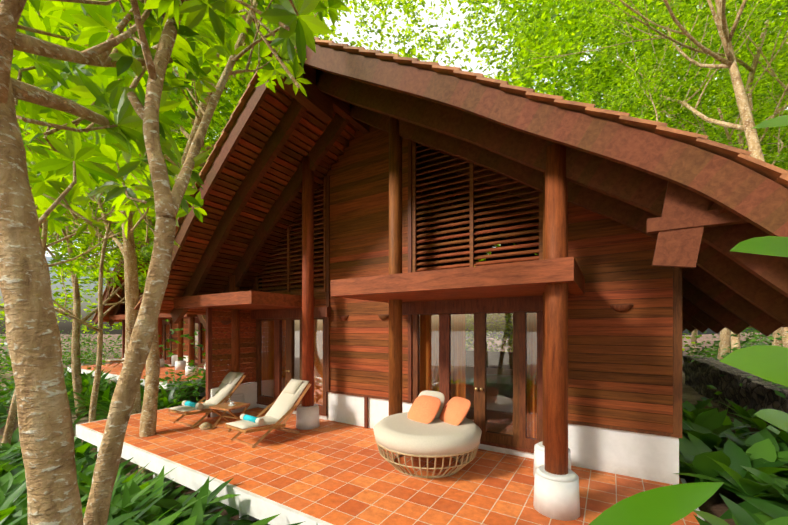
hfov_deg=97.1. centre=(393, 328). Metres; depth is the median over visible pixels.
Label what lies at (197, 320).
door lintels
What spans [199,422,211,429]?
stone
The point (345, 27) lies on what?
sky
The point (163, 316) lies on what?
door canopies
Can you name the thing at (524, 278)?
door canopies
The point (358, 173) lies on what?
wall cladding
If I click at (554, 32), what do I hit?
canopy leaves
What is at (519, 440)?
door frame
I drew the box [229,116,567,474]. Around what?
columns
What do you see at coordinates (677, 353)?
wall battens
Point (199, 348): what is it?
neighbour door frame
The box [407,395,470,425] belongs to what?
orange daybed pillows
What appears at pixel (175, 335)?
neighbour wall cladding
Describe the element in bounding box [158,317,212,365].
neighbour columns
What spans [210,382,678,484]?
plinth wall
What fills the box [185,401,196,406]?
rolled towel
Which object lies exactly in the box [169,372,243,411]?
deck chair cushion
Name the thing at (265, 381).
door glass
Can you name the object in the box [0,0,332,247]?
canopy
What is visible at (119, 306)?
neighbour roof barge rafters
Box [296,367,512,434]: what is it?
interior floor
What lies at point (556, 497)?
column pedestals
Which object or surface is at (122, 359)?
deck chair cushion
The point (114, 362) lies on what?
deck chair frame
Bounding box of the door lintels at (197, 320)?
[162,318,200,323]
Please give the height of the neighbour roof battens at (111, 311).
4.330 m
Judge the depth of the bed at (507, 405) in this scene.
7.68 m
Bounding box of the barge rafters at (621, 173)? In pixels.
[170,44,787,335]
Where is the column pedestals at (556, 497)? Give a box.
[231,393,579,520]
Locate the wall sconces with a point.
(622, 307)
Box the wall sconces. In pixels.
[221,303,633,324]
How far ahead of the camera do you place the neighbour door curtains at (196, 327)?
17.52 m
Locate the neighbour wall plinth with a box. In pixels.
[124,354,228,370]
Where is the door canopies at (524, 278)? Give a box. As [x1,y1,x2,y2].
[174,257,584,309]
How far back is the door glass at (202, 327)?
17.22 m
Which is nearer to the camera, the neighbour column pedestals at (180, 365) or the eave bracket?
the eave bracket
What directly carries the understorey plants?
on the ground
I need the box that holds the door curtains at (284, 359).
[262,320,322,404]
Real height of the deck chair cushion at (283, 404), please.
0.710 m
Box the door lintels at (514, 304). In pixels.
[249,296,542,318]
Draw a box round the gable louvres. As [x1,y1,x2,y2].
[256,142,542,294]
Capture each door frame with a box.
[162,324,170,363]
[195,323,219,367]
[257,317,327,415]
[413,311,542,452]
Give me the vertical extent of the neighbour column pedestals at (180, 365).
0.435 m
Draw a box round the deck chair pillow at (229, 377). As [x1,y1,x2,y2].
[222,372,238,383]
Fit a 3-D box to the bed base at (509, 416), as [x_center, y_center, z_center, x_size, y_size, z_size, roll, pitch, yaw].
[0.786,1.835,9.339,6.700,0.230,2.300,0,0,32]
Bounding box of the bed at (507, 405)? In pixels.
[466,374,512,412]
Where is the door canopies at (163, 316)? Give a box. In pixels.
[109,313,197,319]
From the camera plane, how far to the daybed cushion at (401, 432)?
4.69 m
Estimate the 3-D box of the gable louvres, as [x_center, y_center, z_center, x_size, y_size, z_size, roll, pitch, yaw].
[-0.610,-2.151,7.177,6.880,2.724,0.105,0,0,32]
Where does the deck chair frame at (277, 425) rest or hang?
on the terrace tiles at (334, 472)
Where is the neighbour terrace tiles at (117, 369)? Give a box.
[81,363,218,382]
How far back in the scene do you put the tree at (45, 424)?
2.22 m
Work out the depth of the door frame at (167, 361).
19.09 m
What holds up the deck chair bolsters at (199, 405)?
on the deck chair cushion at (223, 391)
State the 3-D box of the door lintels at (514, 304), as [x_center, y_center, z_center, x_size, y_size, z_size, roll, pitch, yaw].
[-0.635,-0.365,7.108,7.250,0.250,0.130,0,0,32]
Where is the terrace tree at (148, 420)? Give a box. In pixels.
[1,4,255,482]
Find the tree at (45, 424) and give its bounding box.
[0,0,352,524]
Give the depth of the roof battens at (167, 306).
7.53 m
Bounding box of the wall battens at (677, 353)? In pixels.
[206,141,681,437]
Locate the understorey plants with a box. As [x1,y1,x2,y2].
[0,367,787,524]
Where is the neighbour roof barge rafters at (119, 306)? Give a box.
[94,241,205,328]
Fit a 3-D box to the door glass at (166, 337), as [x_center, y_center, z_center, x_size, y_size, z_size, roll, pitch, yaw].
[-13.052,0.768,19.418,2.230,1.945,0.001,0,0,32]
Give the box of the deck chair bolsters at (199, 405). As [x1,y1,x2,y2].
[182,401,202,408]
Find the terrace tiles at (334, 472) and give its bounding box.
[80,402,699,524]
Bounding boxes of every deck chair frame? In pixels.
[106,357,123,366]
[168,375,245,427]
[225,381,310,447]
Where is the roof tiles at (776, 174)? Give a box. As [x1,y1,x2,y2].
[134,37,787,327]
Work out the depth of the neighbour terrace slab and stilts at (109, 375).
14.08 m
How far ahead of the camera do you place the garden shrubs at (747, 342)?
13.91 m
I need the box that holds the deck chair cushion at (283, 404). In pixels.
[225,379,308,428]
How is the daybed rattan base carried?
on the terrace tiles at (334, 472)
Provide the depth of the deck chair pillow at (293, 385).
6.95 m
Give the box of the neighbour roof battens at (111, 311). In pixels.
[103,250,150,321]
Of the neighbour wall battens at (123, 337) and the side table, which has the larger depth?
the neighbour wall battens at (123, 337)
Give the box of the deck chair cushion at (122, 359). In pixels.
[107,357,124,360]
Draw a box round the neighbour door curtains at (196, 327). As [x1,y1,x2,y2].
[195,323,204,362]
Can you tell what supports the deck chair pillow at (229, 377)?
on the deck chair cushion at (223, 391)
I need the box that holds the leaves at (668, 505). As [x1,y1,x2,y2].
[589,115,787,524]
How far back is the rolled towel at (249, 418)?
6.25 m
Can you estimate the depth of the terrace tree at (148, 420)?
9.08 m
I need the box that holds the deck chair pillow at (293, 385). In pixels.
[284,379,302,393]
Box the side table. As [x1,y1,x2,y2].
[209,401,249,431]
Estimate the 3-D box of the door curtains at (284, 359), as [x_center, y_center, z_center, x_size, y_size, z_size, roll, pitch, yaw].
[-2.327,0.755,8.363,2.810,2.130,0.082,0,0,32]
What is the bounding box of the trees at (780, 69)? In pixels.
[0,0,787,416]
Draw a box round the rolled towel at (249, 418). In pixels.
[243,414,257,422]
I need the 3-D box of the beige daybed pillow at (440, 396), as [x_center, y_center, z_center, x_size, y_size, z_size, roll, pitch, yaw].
[0.587,1.260,5.751,0.518,0.420,0.289,0,0,32]
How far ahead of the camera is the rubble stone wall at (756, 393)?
9.51 m
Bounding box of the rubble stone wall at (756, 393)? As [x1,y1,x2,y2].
[682,355,787,432]
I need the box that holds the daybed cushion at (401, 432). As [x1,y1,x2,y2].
[373,412,481,455]
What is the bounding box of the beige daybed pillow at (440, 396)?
[418,390,444,417]
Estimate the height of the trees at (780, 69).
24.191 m
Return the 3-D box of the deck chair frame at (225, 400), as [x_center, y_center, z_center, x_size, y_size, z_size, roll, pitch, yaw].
[-4.142,1.583,7.814,0.705,0.964,1.422,0,0,29]
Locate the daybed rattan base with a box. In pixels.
[375,439,479,477]
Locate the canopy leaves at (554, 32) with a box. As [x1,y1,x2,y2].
[0,0,787,363]
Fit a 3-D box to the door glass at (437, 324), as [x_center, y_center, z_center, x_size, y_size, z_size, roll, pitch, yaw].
[1.343,0.743,5.962,2.100,1.995,0.001,0,0,32]
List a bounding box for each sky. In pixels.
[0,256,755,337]
[45,0,787,259]
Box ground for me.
[0,332,787,524]
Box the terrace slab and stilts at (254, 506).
[76,401,704,524]
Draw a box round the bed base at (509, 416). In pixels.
[466,407,512,424]
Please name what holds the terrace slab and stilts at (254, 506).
on the ground
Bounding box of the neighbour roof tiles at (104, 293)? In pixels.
[92,230,228,327]
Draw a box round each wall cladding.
[168,318,227,354]
[212,126,672,432]
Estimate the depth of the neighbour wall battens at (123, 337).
19.01 m
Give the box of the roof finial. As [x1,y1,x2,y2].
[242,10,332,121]
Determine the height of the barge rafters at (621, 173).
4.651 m
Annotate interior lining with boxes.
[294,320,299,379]
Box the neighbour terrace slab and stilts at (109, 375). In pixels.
[67,367,213,401]
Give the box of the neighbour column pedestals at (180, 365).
[160,358,214,375]
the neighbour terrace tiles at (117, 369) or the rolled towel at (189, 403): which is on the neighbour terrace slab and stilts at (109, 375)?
the neighbour terrace tiles at (117, 369)
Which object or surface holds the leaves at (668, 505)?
on the ground
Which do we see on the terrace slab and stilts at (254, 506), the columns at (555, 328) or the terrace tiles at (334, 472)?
the terrace tiles at (334, 472)
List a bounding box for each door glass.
[162,325,168,359]
[195,323,204,362]
[260,319,322,404]
[418,312,536,437]
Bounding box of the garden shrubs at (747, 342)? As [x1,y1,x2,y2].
[0,319,787,434]
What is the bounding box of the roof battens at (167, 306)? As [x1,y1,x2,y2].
[160,78,509,314]
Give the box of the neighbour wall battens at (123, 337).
[122,318,187,389]
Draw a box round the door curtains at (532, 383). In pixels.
[420,313,536,438]
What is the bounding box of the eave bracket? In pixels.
[646,181,748,267]

